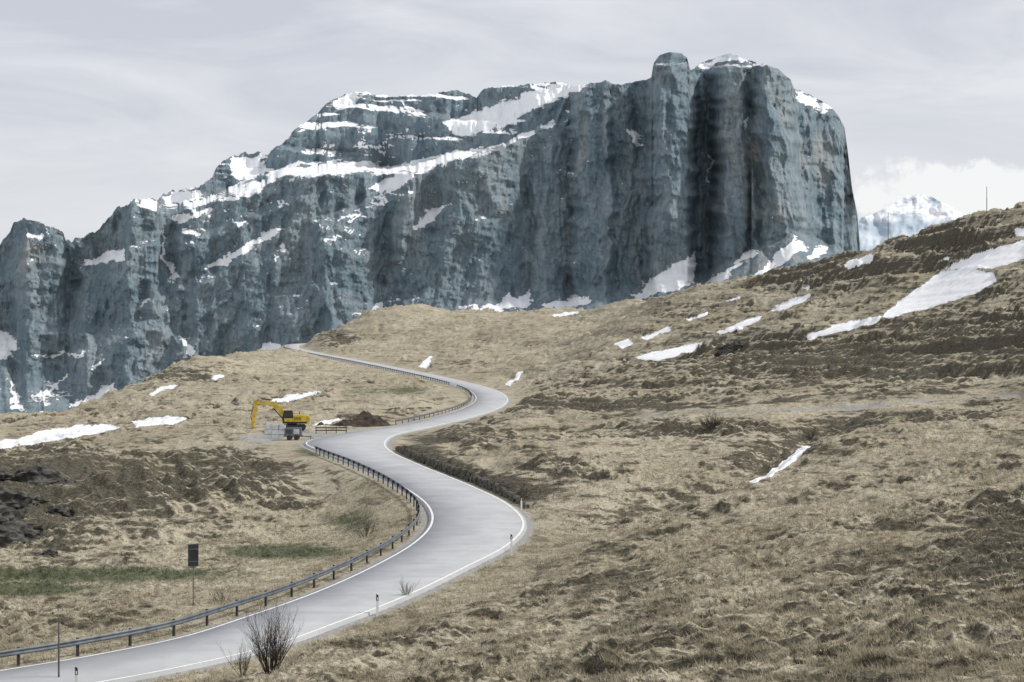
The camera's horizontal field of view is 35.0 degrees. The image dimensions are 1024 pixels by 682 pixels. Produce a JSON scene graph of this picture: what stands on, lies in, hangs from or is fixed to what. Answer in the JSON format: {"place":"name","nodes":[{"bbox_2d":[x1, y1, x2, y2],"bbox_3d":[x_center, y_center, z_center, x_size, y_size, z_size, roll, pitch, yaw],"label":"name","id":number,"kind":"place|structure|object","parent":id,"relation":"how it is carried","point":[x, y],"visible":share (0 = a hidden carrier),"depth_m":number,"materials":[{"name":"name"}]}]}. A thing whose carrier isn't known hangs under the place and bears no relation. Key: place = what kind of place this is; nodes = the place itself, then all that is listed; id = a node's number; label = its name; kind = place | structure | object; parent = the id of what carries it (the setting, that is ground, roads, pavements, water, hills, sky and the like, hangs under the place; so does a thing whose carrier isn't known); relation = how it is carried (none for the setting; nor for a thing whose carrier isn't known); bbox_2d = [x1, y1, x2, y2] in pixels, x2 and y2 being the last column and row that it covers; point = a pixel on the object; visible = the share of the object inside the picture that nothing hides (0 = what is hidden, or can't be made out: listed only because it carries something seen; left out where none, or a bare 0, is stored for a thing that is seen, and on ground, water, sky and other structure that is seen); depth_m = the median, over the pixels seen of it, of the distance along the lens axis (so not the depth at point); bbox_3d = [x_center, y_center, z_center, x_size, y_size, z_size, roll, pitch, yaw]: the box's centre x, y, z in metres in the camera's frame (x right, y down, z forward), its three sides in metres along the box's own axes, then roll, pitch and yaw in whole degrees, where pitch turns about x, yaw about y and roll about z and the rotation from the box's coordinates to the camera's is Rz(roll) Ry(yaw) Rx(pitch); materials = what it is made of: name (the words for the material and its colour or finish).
{"place":"outdoors","nodes":[
{"label":"outdoors","id":0,"kind":"place"},
{"bbox_2d":[0,343,526,681],"bbox_3d":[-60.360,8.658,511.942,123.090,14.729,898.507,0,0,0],"label":"road","id":1,"kind":"structure","parent":0,"point":[470,524],"depth_m":103.06,"materials":[{"name":"grey asphalt"}]},
{"bbox_2d":[0,343,476,670],"bbox_3d":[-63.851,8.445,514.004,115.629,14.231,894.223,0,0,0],"label":"road edge line","id":2,"kind":"object","parent":1,"relation":"on","point":[432,519],"visible":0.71,"depth_m":96.92,"materials":[{"name":"paint"}]},
{"bbox_2d":[99,345,523,681],"bbox_3d":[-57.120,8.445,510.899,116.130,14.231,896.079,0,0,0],"label":"road edge line","id":3,"kind":"object","parent":1,"relation":"on","point":[521,530],"visible":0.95,"depth_m":98.97,"materials":[{"name":"paint"}]},
{"bbox_2d":[0,52,859,412],"bbox_3d":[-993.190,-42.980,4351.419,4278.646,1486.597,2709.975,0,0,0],"label":"mountain","id":4,"kind":"structure","parent":0,"point":[674,174],"depth_m":4118.04,"materials":[{"name":"grey stone"}]},
{"bbox_2d":[0,201,1023,681],"bbox_3d":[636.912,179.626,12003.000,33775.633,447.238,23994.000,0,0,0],"label":"terrain","id":5,"kind":"structure","parent":0,"point":[918,329],"depth_m":165.50,"materials":[{"name":"beige plant"}]},
{"bbox_2d":[0,464,75,556],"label":"rock outcrop","id":6,"kind":"object","parent":5,"relation":"on","point":[13,527],"visible":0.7,"depth_m":148.60,"materials":[{"name":"stone"}]},
{"bbox_2d":[58,617,59,676],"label":"snow pole","id":7,"kind":"object","parent":5,"relation":"on","point":[58,648],"visible":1,"depth_m":73.33,"materials":[{"name":"paint"}]},
{"bbox_2d":[75,667,77,681],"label":"delineator post","id":8,"kind":"object","parent":5,"relation":"on","point":[76,674],"visible":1,"depth_m":70.81,"materials":[{"name":"white plastic"}]},
{"bbox_2d":[188,544,198,605],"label":"traffic sign","id":9,"kind":"object","parent":5,"relation":"on","point":[193,555],"visible":0.88,"depth_m":91.61,"materials":[{"name":"metal"}]},
{"bbox_2d":[0,446,419,665],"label":"guardrail","id":10,"kind":"object","parent":5,"relation":"on","point":[129,633],"visible":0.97,"depth_m":88.88,"materials":[{"name":"metal"}]},
{"bbox_2d":[209,585,235,601],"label":"bare shrub","id":11,"kind":"object","parent":5,"relation":"on","point":[220,595],"visible":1,"depth_m":93.25,"materials":[{"name":"brown plant"}]},
{"bbox_2d":[218,639,254,676],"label":"bare shrub","id":12,"kind":"object","parent":5,"relation":"on","point":[246,666],"visible":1,"depth_m":66.04,"materials":[{"name":"brown plant"}]},
{"bbox_2d":[242,595,304,673],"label":"bare shrub","id":13,"kind":"object","parent":5,"relation":"on","point":[274,646],"visible":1,"depth_m":68.35,"materials":[{"name":"brown plant"}]},
{"bbox_2d":[264,424,285,438],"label":"concrete block stack","id":14,"kind":"object","parent":5,"relation":"on","point":[277,429],"visible":0.92,"depth_m":229.24,"materials":[{"name":"grey concrete"}]},
{"bbox_2d":[250,398,309,430],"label":"excavator","id":15,"kind":"object","parent":5,"relation":"on","point":[289,419],"visible":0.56,"depth_m":242.08,"materials":[{"name":"metal"}]},
{"bbox_2d":[283,425,311,439],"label":"generator trailer","id":16,"kind":"object","parent":5,"relation":"on","point":[291,433],"visible":1,"depth_m":225.94,"materials":[{"name":"metal"}]},
{"bbox_2d":[315,427,346,432],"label":"wooden barrier","id":17,"kind":"object","parent":5,"relation":"on","point":[326,430],"visible":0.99,"depth_m":242.13,"materials":[{"name":"wood"}]},
{"bbox_2d":[333,419,361,426],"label":"dirt pile","id":18,"kind":"object","parent":5,"relation":"on","point":[349,422],"visible":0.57,"depth_m":262.72,"materials":[{"name":"soil"}]},
{"bbox_2d":[349,514,377,536],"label":"bare shrub","id":19,"kind":"object","parent":5,"relation":"on","point":[367,530],"visible":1,"depth_m":123.34,"materials":[{"name":"brown plant"}]},
{"bbox_2d":[283,346,449,384],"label":"guardrail","id":20,"kind":"object","parent":5,"relation":"on","point":[381,367],"visible":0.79,"depth_m":554.37,"materials":[{"name":"metal"}]},
{"bbox_2d":[352,411,390,426],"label":"dirt pile","id":21,"kind":"object","parent":5,"relation":"on","point":[365,419],"visible":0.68,"depth_m":264.52,"materials":[{"name":"soil"}]},
{"bbox_2d":[376,594,378,615],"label":"delineator post","id":22,"kind":"object","parent":5,"relation":"on","point":[377,604],"visible":1,"depth_m":88.56,"materials":[{"name":"white plastic"}]},
{"bbox_2d":[399,579,419,595],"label":"bare shrub","id":23,"kind":"object","parent":5,"relation":"on","point":[403,590],"visible":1,"depth_m":93.74,"materials":[{"name":"brown plant"}]},
{"bbox_2d":[395,385,471,424],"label":"guardrail","id":24,"kind":"object","parent":5,"relation":"on","point":[445,409],"visible":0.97,"depth_m":301.72,"materials":[{"name":"metal"}]},
{"bbox_2d":[395,445,529,507],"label":"retaining wall","id":25,"kind":"structure","parent":5,"relation":"on","point":[471,476],"depth_m":160.41,"materials":[{"name":"stone"}]},
{"bbox_2d":[510,534,511,550],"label":"delineator post","id":26,"kind":"object","parent":5,"relation":"on","point":[510,542],"visible":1,"depth_m":110.51,"materials":[{"name":"white plastic"}]},
{"bbox_2d":[697,409,728,427],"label":"bare shrub","id":27,"kind":"object","parent":5,"relation":"on","point":[717,423],"visible":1,"depth_m":187.30,"materials":[{"name":"brown plant"}]},
{"bbox_2d":[714,340,744,355],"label":"rock outcrop","id":28,"kind":"object","parent":5,"relation":"on","point":[728,348],"visible":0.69,"depth_m":353.82,"materials":[{"name":"stone"}]},
{"bbox_2d":[802,426,816,438],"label":"bare shrub","id":29,"kind":"object","parent":5,"relation":"on","point":[808,434],"visible":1,"depth_m":185.93,"materials":[{"name":"brown plant"}]},
{"bbox_2d":[0,0,1023,243],"label":"sky","id":30,"kind":"structure","parent":0,"point":[105,105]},
{"bbox_2d":[858,194,965,250],"bbox_3d":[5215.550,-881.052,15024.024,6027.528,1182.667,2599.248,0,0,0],"label":"snow mountain","id":31,"kind":"structure","parent":0,"point":[909,216],"depth_m":15767.63,"materials":[{"name":"white snow"}]}
]}

